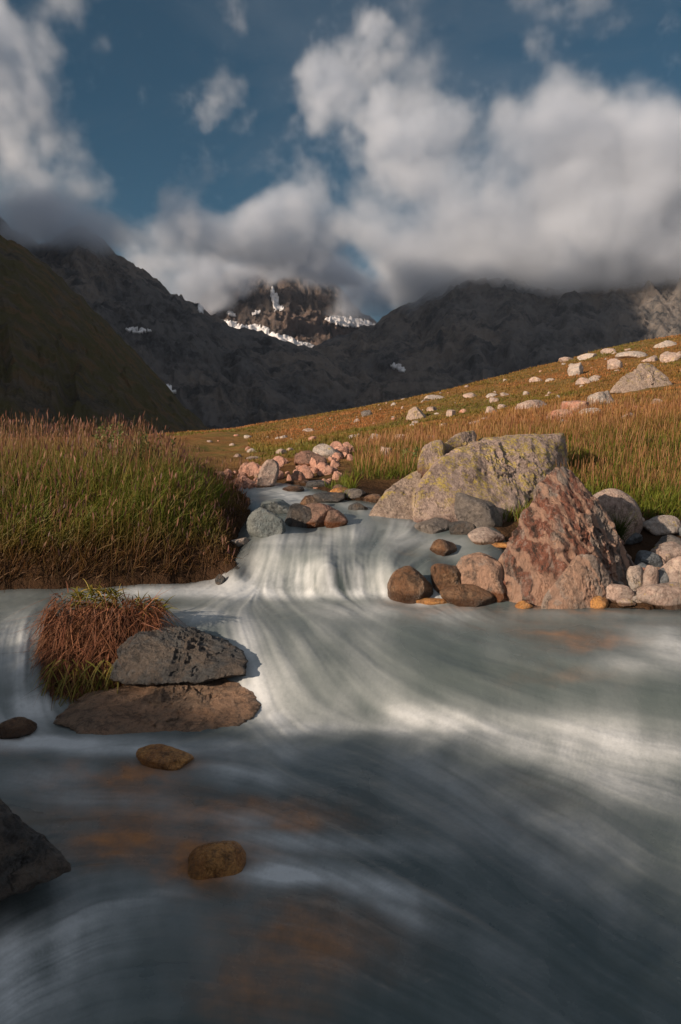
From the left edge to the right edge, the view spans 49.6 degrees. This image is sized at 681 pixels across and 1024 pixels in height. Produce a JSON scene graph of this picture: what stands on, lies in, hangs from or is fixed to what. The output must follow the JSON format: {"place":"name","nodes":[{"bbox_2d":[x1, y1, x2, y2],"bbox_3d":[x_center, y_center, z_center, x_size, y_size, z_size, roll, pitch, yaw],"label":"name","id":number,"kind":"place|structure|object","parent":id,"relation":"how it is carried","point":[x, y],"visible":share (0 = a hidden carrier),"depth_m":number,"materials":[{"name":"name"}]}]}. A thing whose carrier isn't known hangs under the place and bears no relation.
{"place":"outdoors","nodes":[
{"label":"outdoors","id":0,"kind":"place"},
{"bbox_2d":[0,235,209,437],"bbox_3d":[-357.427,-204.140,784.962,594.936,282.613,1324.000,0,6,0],"label":"hillside","id":1,"kind":"structure","parent":0,"point":[65,349],"depth_m":475.91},
{"bbox_2d":[0,217,374,429],"bbox_3d":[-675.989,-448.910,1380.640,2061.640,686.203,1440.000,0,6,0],"label":"mountain","id":2,"kind":"structure","parent":0,"point":[215,371],"depth_m":1139.93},
{"bbox_2d":[125,326,151,333],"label":"snow patch","id":3,"kind":"object","parent":2,"relation":"on","point":[134,330],"visible":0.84,"depth_m":1045.06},
{"bbox_2d":[198,303,203,312],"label":"snow patch","id":4,"kind":"object","parent":2,"relation":"on","point":[200,309],"visible":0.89,"depth_m":1429.23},
{"bbox_2d":[195,260,376,345],"bbox_3d":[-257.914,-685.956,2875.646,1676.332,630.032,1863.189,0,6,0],"label":"mountain","id":5,"kind":"structure","parent":0,"point":[311,299],"depth_m":2630.51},
{"bbox_2d":[226,310,260,316],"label":"snow patch","id":6,"kind":"object","parent":5,"relation":"on","point":[230,313],"visible":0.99,"depth_m":2473.12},
{"bbox_2d":[221,319,313,347],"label":"snow patch","id":7,"kind":"object","parent":5,"relation":"on","point":[264,329],"visible":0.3,"depth_m":2329.68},
{"bbox_2d":[270,286,283,311],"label":"snow patch","id":8,"kind":"object","parent":5,"relation":"on","point":[274,296],"visible":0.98,"depth_m":2539.59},
{"bbox_2d":[325,315,374,327],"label":"snow patch","id":9,"kind":"object","parent":5,"relation":"on","point":[345,322],"visible":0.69,"depth_m":2521.93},
{"bbox_2d":[0,482,680,1023],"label":"water","id":10,"kind":"structure","parent":0,"point":[436,814],"depth_m":2.34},
{"bbox_2d":[0,717,36,738],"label":"rock","id":11,"kind":"object","parent":10,"relation":"on","point":[15,727],"visible":0.98,"depth_m":2.93,"materials":[{"name":"brown stone"}]},
{"bbox_2d":[0,798,70,901],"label":"rock","id":12,"kind":"object","parent":10,"relation":"in","point":[31,858],"visible":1,"depth_m":1.81,"materials":[{"name":"stone"}]},
{"bbox_2d":[53,679,261,734],"bbox_3d":[-0.820,0.888,3.297,0.970,0.328,0.732,0,6,0],"label":"rock","id":13,"kind":"object","parent":10,"relation":"in","point":[192,707],"visible":0.74,"depth_m":3.10,"materials":[{"name":"stone"}]},
{"bbox_2d":[110,626,247,685],"bbox_3d":[-0.746,0.717,3.496,0.609,0.386,0.644,-1,6,-8],"label":"rock","id":14,"kind":"object","parent":13,"relation":"on","point":[181,654],"visible":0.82,"depth_m":3.27,"materials":[{"name":"stone"}]},
{"bbox_2d":[136,744,193,770],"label":"rock","id":15,"kind":"object","parent":10,"relation":"on","point":[162,757],"visible":0.96,"depth_m":2.68,"materials":[{"name":"stone"}]},
{"bbox_2d":[188,840,245,879],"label":"rock","id":16,"kind":"object","parent":10,"relation":"in","point":[219,859],"visible":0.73,"depth_m":2.02,"materials":[{"name":"stone"}]},
{"bbox_2d":[215,574,225,584],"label":"rock","id":17,"kind":"object","parent":10,"relation":"in","point":[220,579],"visible":0.84,"depth_m":4.41,"materials":[{"name":"stone"}]},
{"bbox_2d":[242,478,251,488],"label":"stone","id":18,"kind":"object","parent":10,"relation":"on","point":[246,480],"visible":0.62,"depth_m":6.59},
{"bbox_2d":[256,459,278,487],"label":"rock","id":19,"kind":"object","parent":10,"relation":"on","point":[268,474],"visible":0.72,"depth_m":6.37,"materials":[{"name":"stone"}]},
{"bbox_2d":[260,499,290,513],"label":"rock","id":20,"kind":"object","parent":10,"relation":"on","point":[277,506],"visible":0.62,"depth_m":5.34,"materials":[{"name":"grey stone"}]},
{"bbox_2d":[282,486,303,491],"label":"rock","id":21,"kind":"object","parent":10,"relation":"on","point":[294,488],"visible":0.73,"depth_m":6.14,"materials":[{"name":"brown stone"}]},
{"bbox_2d":[285,503,311,527],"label":"rock","id":22,"kind":"object","parent":10,"relation":"in","point":[299,515],"visible":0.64,"depth_m":5.00,"materials":[{"name":"stone"}]},
{"bbox_2d":[300,495,318,505],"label":"rock","id":23,"kind":"object","parent":10,"relation":"in","point":[307,499],"visible":0.38,"depth_m":5.49,"materials":[{"name":"brown stone"}]},
{"bbox_2d":[305,503,335,527],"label":"rock","id":24,"kind":"object","parent":10,"relation":"in","point":[319,511],"visible":0.45,"depth_m":5.02,"materials":[{"name":"brown stone"}]},
{"bbox_2d":[312,492,344,502],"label":"rock","id":25,"kind":"object","parent":10,"relation":"in","point":[327,497],"visible":0.73,"depth_m":5.73,"materials":[{"name":"stone"}]},
{"bbox_2d":[324,510,347,527],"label":"rock","id":26,"kind":"object","parent":10,"relation":"on","point":[335,518],"visible":0.88,"depth_m":4.95,"materials":[{"name":"brown stone"}]},
{"bbox_2d":[348,502,367,509],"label":"rock","id":27,"kind":"object","parent":10,"relation":"on","point":[356,506],"visible":0.67,"depth_m":5.43,"materials":[{"name":"stone"}]},
{"bbox_2d":[363,494,380,502],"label":"rock","id":28,"kind":"object","parent":10,"relation":"in","point":[374,498],"visible":0.44,"depth_m":5.73,"materials":[{"name":"brown stone"}]},
{"bbox_2d":[387,566,433,603],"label":"rock","id":29,"kind":"object","parent":10,"relation":"on","point":[408,585],"visible":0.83,"depth_m":4.06,"materials":[{"name":"brown stone"}]},
{"bbox_2d":[416,598,446,604],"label":"rock","id":30,"kind":"object","parent":10,"relation":"on","point":[430,601],"visible":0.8,"depth_m":3.99,"materials":[{"name":"stone"}]},
{"bbox_2d":[414,517,450,533],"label":"rock","id":31,"kind":"object","parent":10,"relation":"on","point":[434,525],"visible":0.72,"depth_m":4.92,"materials":[{"name":"grey stone"}]},
{"bbox_2d":[430,539,456,555],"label":"rock","id":32,"kind":"object","parent":10,"relation":"on","point":[441,547],"visible":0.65,"depth_m":4.53,"materials":[{"name":"brown stone"}]},
{"bbox_2d":[430,563,460,593],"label":"rock","id":33,"kind":"object","parent":10,"relation":"on","point":[444,575],"visible":0.59,"depth_m":4.08,"materials":[{"name":"brown stone"}]},
{"bbox_2d":[449,521,476,534],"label":"rock","id":34,"kind":"object","parent":10,"relation":"on","point":[460,527],"visible":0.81,"depth_m":4.83,"materials":[{"name":"stone"}]},
{"bbox_2d":[439,584,495,606],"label":"rock","id":35,"kind":"object","parent":10,"relation":"in","point":[465,595],"visible":0.81,"depth_m":3.98,"materials":[{"name":"brown stone"}]},
{"bbox_2d":[456,552,507,602],"bbox_3d":[0.813,0.391,4.147,0.339,0.328,0.288,0,6,0],"label":"rock","id":36,"kind":"object","parent":10,"relation":"on","point":[482,570],"visible":0.48,"depth_m":4.04,"materials":[{"name":"brown stone"}]},
{"bbox_2d":[468,527,504,544],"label":"rock","id":37,"kind":"object","parent":10,"relation":"in","point":[483,536],"visible":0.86,"depth_m":4.69,"materials":[{"name":"stone"}]},
{"bbox_2d":[491,542,506,548],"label":"rock","id":38,"kind":"object","parent":10,"relation":"on","point":[502,545],"visible":0.32,"depth_m":4.64,"materials":[{"name":"stone"}]},
{"bbox_2d":[515,601,532,608],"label":"rock","id":39,"kind":"object","parent":10,"relation":"on","point":[523,605],"visible":0.8,"depth_m":3.91,"materials":[{"name":"stone"}]},
{"bbox_2d":[590,596,608,608],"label":"rock","id":40,"kind":"object","parent":10,"relation":"on","point":[598,602],"visible":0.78,"depth_m":3.90,"materials":[{"name":"stone"}]},
{"bbox_2d":[0,335,680,609],"bbox_3d":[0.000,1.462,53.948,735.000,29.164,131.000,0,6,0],"label":"ground","id":41,"kind":"structure","parent":0,"point":[221,448],"depth_m":6.67,"materials":[{"name":"soil"}]},
{"bbox_2d":[2,579,191,708],"bbox_3d":[-1.082,0.724,3.488,1.013,0.834,0.831,0,6,0],"label":"grass clump","id":42,"kind":"object","parent":41,"relation":"on","point":[79,656],"visible":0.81,"depth_m":3.40,"materials":[{"name":"plant"}]},
{"bbox_2d":[91,421,138,461],"bbox_3d":[-1.745,-0.478,5.547,0.352,0.415,0.396,4,7,34],"label":"shrub","id":43,"kind":"object","parent":41,"relation":"on","point":[111,438],"visible":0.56,"depth_m":5.53,"materials":[{"name":"green plant"}]},
{"bbox_2d":[0,409,251,591],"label":"grass","id":44,"kind":"structure","parent":41,"relation":"on","point":[57,471],"depth_m":4.77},
{"bbox_2d":[108,428,175,460],"bbox_3d":[-1.553,-0.477,5.765,0.418,0.353,0.396,5,8,40],"label":"shrub","id":45,"kind":"object","parent":41,"relation":"on","point":[143,443],"visible":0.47,"depth_m":5.77,"materials":[{"name":"green plant"}]},
{"bbox_2d":[230,538,248,546],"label":"rock","id":46,"kind":"object","parent":41,"relation":"on","point":[239,542],"visible":0.85,"depth_m":4.78,"materials":[{"name":"grey stone"}]},
{"bbox_2d":[239,463,247,472],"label":"stone","id":47,"kind":"object","parent":41,"relation":"on","point":[242,467],"visible":0.25,"depth_m":7.41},
{"bbox_2d":[244,462,258,475],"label":"stone","id":48,"kind":"object","parent":41,"relation":"on","point":[251,466],"visible":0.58,"depth_m":7.25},
{"bbox_2d":[246,507,285,537],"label":"boulder","id":49,"kind":"object","parent":41,"relation":"on","point":[262,523],"visible":0.76,"depth_m":4.76,"materials":[{"name":"grey stone"}]},
{"bbox_2d":[273,456,285,466],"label":"stone","id":50,"kind":"object","parent":41,"relation":"on","point":[281,460],"visible":0.48,"depth_m":7.64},
{"bbox_2d":[291,471,305,479],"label":"stone","id":51,"kind":"object","parent":41,"relation":"on","point":[297,475],"visible":0.54,"depth_m":6.53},
{"bbox_2d":[290,479,307,485],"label":"rock","id":52,"kind":"object","parent":41,"relation":"on","point":[296,482],"visible":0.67,"depth_m":6.49,"materials":[{"name":"brown stone"}]},
{"bbox_2d":[300,465,313,477],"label":"stone","id":53,"kind":"object","parent":41,"relation":"on","point":[306,471],"visible":0.67,"depth_m":6.78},
{"bbox_2d":[294,450,326,466],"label":"rock","id":54,"kind":"object","parent":41,"relation":"on","point":[303,458],"visible":0.49,"depth_m":7.74,"materials":[{"name":"pink stone"}]},
{"bbox_2d":[309,457,323,467],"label":"stone","id":55,"kind":"object","parent":41,"relation":"on","point":[313,462],"visible":0.56,"depth_m":7.23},
{"bbox_2d":[305,480,329,487],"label":"rock","id":56,"kind":"object","parent":41,"relation":"on","point":[315,483],"visible":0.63,"depth_m":6.32,"materials":[{"name":"stone"}]},
{"bbox_2d":[316,462,328,470],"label":"stone","id":57,"kind":"object","parent":41,"relation":"on","point":[320,466],"visible":0.39,"depth_m":7.06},
{"bbox_2d":[320,465,333,474],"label":"stone","id":58,"kind":"object","parent":41,"relation":"on","point":[327,470],"visible":0.57,"depth_m":6.89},
{"bbox_2d":[313,444,341,457],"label":"rock","id":59,"kind":"object","parent":41,"relation":"on","point":[325,450],"visible":0.56,"depth_m":8.44,"materials":[{"name":"grey stone"}]},
{"bbox_2d":[330,460,340,466],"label":"stone","id":60,"kind":"object","parent":41,"relation":"on","point":[333,463],"visible":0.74,"depth_m":7.62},
{"bbox_2d":[330,441,342,447],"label":"stone","id":61,"kind":"object","parent":41,"relation":"on","point":[335,443],"visible":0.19,"depth_m":8.87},
{"bbox_2d":[332,471,342,479],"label":"stone","id":62,"kind":"object","parent":41,"relation":"on","point":[336,475],"visible":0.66,"depth_m":6.63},
{"bbox_2d":[332,452,342,458],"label":"stone","id":63,"kind":"object","parent":41,"relation":"on","point":[337,455],"visible":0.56,"depth_m":8.37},
{"bbox_2d":[330,487,347,492],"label":"rock","id":64,"kind":"object","parent":41,"relation":"on","point":[340,489],"visible":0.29,"depth_m":5.92,"materials":[{"name":"stone"}]},
{"bbox_2d":[335,446,348,453],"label":"stone","id":65,"kind":"object","parent":41,"relation":"on","point":[343,449],"visible":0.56,"depth_m":8.55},
{"bbox_2d":[342,442,355,451],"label":"stone","id":66,"kind":"object","parent":41,"relation":"on","point":[351,448],"visible":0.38,"depth_m":9.10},
{"bbox_2d":[345,488,365,498],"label":"rock","id":67,"kind":"object","parent":41,"relation":"on","point":[353,493],"visible":0.92,"depth_m":5.82,"materials":[{"name":"grey stone"}]},
{"bbox_2d":[361,410,371,416],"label":"stone","id":68,"kind":"object","parent":41,"relation":"on","point":[366,412],"visible":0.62,"depth_m":28.46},
{"bbox_2d":[369,471,421,519],"bbox_3d":[0.446,-0.106,5.563,0.438,0.434,0.814,1,6,8],"label":"boulder","id":69,"kind":"object","parent":41,"relation":"on","point":[395,500],"visible":0.55,"depth_m":5.31,"materials":[{"name":"stone"}]},
{"bbox_2d":[119,334,680,525],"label":"meadow grass","id":70,"kind":"structure","parent":41,"relation":"on","point":[618,430],"depth_m":9.44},
{"bbox_2d":[401,446,418,460],"bbox_3d":[0.847,-0.563,7.610,0.504,0.232,0.291,0,6,0],"label":"shrub","id":71,"kind":"object","parent":41,"relation":"on","point":[413,453],"visible":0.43,"depth_m":7.58,"materials":[{"name":"green plant"}]},
{"bbox_2d":[406,407,425,419],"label":"stone","id":72,"kind":"object","parent":41,"relation":"on","point":[415,413],"visible":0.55,"depth_m":23.63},
{"bbox_2d":[424,395,442,400],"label":"stone","id":73,"kind":"object","parent":41,"relation":"on","point":[429,397],"visible":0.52,"depth_m":31.10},
{"bbox_2d":[446,410,455,416],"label":"stone","id":74,"kind":"object","parent":41,"relation":"on","point":[449,413],"visible":0.56,"depth_m":22.69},
{"bbox_2d":[444,430,476,453],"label":"boulder","id":75,"kind":"object","parent":41,"relation":"on","point":[464,438],"visible":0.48,"depth_m":5.82,"materials":[{"name":"stone"}]},
{"bbox_2d":[463,392,476,397],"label":"stone","id":76,"kind":"object","parent":41,"relation":"on","point":[468,395],"visible":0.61,"depth_m":27.56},
{"bbox_2d":[454,492,502,527],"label":"rock","id":77,"kind":"object","parent":41,"relation":"on","point":[477,512],"visible":0.74,"depth_m":5.08,"materials":[{"name":"grey stone"}]},
{"bbox_2d":[412,433,568,522],"bbox_3d":[1.294,-0.241,6.007,0.943,0.803,2.374,6,8,43],"label":"boulder","id":78,"kind":"object","parent":41,"relation":"on","point":[507,471],"visible":0.65,"depth_m":5.52,"materials":[{"name":"stone"}]},
{"bbox_2d":[417,440,444,477],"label":"boulder","id":79,"kind":"object","parent":78,"relation":"on","point":[431,452],"visible":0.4,"depth_m":5.56,"materials":[{"name":"stone"}]},
{"bbox_2d":[515,400,546,409],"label":"boulder","id":80,"kind":"object","parent":41,"relation":"on","point":[525,404],"visible":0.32,"depth_m":16.62,"materials":[{"name":"stone"}]},
{"bbox_2d":[529,377,542,381],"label":"stone","id":81,"kind":"object","parent":41,"relation":"on","point":[532,379],"visible":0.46,"depth_m":28.39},
{"bbox_2d":[546,409,573,419],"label":"boulder","id":82,"kind":"object","parent":41,"relation":"on","point":[560,411],"visible":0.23,"depth_m":11.16,"materials":[{"name":"pink stone"}]},
{"bbox_2d":[498,466,634,605],"bbox_3d":[1.359,0.211,4.358,0.993,0.956,0.908,0,6,0],"label":"boulder","id":83,"kind":"object","parent":41,"relation":"on","point":[565,519],"visible":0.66,"depth_m":4.13,"materials":[{"name":"red stone"}]},
{"bbox_2d":[559,357,573,362],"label":"stone","id":84,"kind":"object","parent":41,"relation":"on","point":[562,359],"visible":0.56,"depth_m":36.57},
{"bbox_2d":[560,400,589,411],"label":"boulder","id":85,"kind":"object","parent":41,"relation":"on","point":[575,404],"visible":0.47,"depth_m":12.51,"materials":[{"name":"pink stone"}]},
{"bbox_2d":[567,362,583,375],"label":"stone","id":86,"kind":"object","parent":41,"relation":"on","point":[576,368],"visible":0.63,"depth_m":27.92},
{"bbox_2d":[541,554,612,608],"bbox_3d":[1.324,0.407,4.067,0.620,0.373,0.320,-3,7,-23],"label":"boulder","id":87,"kind":"object","parent":41,"relation":"on","point":[582,581],"visible":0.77,"depth_m":3.93,"materials":[{"name":"grey stone"}]},
{"bbox_2d":[575,377,589,385],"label":"stone","id":88,"kind":"object","parent":41,"relation":"on","point":[581,380],"visible":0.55,"depth_m":22.98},
{"bbox_2d":[577,353,596,359],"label":"stone","id":89,"kind":"object","parent":41,"relation":"on","point":[585,356],"visible":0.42,"depth_m":34.25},
{"bbox_2d":[587,391,613,404],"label":"boulder","id":90,"kind":"object","parent":41,"relation":"on","point":[600,395],"visible":0.46,"depth_m":13.70,"materials":[{"name":"grey stone"}]},
{"bbox_2d":[600,348,615,353],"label":"stone","id":91,"kind":"object","parent":41,"relation":"on","point":[606,350],"visible":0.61,"depth_m":34.39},
{"bbox_2d":[607,358,622,368],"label":"stone","id":92,"kind":"object","parent":41,"relation":"on","point":[613,363],"visible":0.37,"depth_m":27.03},
{"bbox_2d":[593,488,642,544],"bbox_3d":[1.800,0.093,4.905,0.406,0.501,0.284,0,6,0],"label":"boulder","id":93,"kind":"object","parent":41,"relation":"on","point":[616,498],"visible":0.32,"depth_m":4.80,"materials":[{"name":"stone"}]},
{"bbox_2d":[606,584,634,601],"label":"stone","id":94,"kind":"object","parent":41,"relation":"on","point":[614,592],"visible":0.62,"depth_m":3.94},
{"bbox_2d":[606,503,636,541],"bbox_3d":[1.751,0.069,4.657,0.347,0.291,0.228,-1,6,-13],"label":"sedge tuft","id":95,"kind":"object","parent":41,"relation":"on","point":[620,529],"visible":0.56,"depth_m":4.63,"materials":[{"name":"green plant"}]},
{"bbox_2d":[616,598,635,606],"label":"stone","id":96,"kind":"object","parent":41,"relation":"on","point":[622,602],"visible":1,"depth_m":3.90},
{"bbox_2d":[615,351,647,358],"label":"boulder","id":97,"kind":"object","parent":41,"relation":"on","point":[629,354],"visible":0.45,"depth_m":30.08,"materials":[{"name":"grey stone"}]},
{"bbox_2d":[625,533,642,544],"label":"stone","id":98,"kind":"object","parent":41,"relation":"on","point":[634,538],"visible":0.45,"depth_m":4.80,"materials":[{"name":"stone"}]},
{"bbox_2d":[626,565,643,590],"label":"stone","id":99,"kind":"object","parent":41,"relation":"on","point":[634,578],"visible":0.73,"depth_m":4.11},
{"bbox_2d":[610,363,672,392],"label":"boulder","id":100,"kind":"object","parent":41,"relation":"on","point":[641,376],"visible":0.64,"depth_m":16.55,"materials":[{"name":"stone"}]},
{"bbox_2d":[634,550,662,567],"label":"stone","id":101,"kind":"object","parent":41,"relation":"on","point":[649,558],"visible":0.61,"depth_m":4.48,"materials":[{"name":"stone"}]},
{"bbox_2d":[641,355,657,362],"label":"stone","id":102,"kind":"object","parent":41,"relation":"on","point":[653,358],"visible":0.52,"depth_m":28.26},
{"bbox_2d":[642,565,658,585],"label":"stone","id":103,"kind":"object","parent":41,"relation":"on","point":[650,574],"visible":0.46,"depth_m":4.08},
{"bbox_2d":[635,582,680,609],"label":"stone","id":104,"kind":"object","parent":41,"relation":"on","point":[666,596],"visible":0.83,"depth_m":3.89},
{"bbox_2d":[643,515,680,535],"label":"stone","id":105,"kind":"object","parent":41,"relation":"on","point":[660,525],"visible":0.84,"depth_m":4.95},
{"bbox_2d":[658,568,668,583],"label":"stone","id":106,"kind":"object","parent":41,"relation":"on","point":[663,577],"visible":0.27,"depth_m":4.11,"materials":[{"name":"stone"}]},
{"bbox_2d":[653,340,676,347],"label":"stone","id":107,"kind":"object","parent":41,"relation":"on","point":[666,343],"visible":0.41,"depth_m":32.20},
{"bbox_2d":[650,541,680,562],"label":"stone","id":108,"kind":"object","parent":41,"relation":"on","point":[666,551],"visible":0.52,"depth_m":4.53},
{"bbox_2d":[654,535,680,545],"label":"stone","id":109,"kind":"object","parent":41,"relation":"on","point":[667,538],"visible":0.34,"depth_m":4.77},
{"bbox_2d":[659,351,680,362],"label":"stone","id":110,"kind":"object","parent":41,"relation":"on","point":[666,356],"visible":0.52,"depth_m":27.23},
{"bbox_2d":[660,556,680,582],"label":"stone","id":111,"kind":"object","parent":41,"relation":"on","point":[672,567],"visible":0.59,"depth_m":4.09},
{"bbox_2d":[0,0,680,321],"label":"sky","id":112,"kind":"structure","parent":0,"point":[391,150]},
{"bbox_2d":[354,370,463,407],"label":"hill","id":113,"kind":"structure","parent":0,"point":[412,384],"depth_m":947.51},
{"bbox_2d":[312,259,680,384],"bbox_3d":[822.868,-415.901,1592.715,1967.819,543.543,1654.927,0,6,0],"label":"mountain","id":114,"kind":"structure","parent":0,"point":[470,324],"depth_m":1402.23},
{"bbox_2d":[390,362,405,372],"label":"snow patch","id":115,"kind":"object","parent":114,"relation":"on","point":[398,367],"visible":1,"depth_m":1271.16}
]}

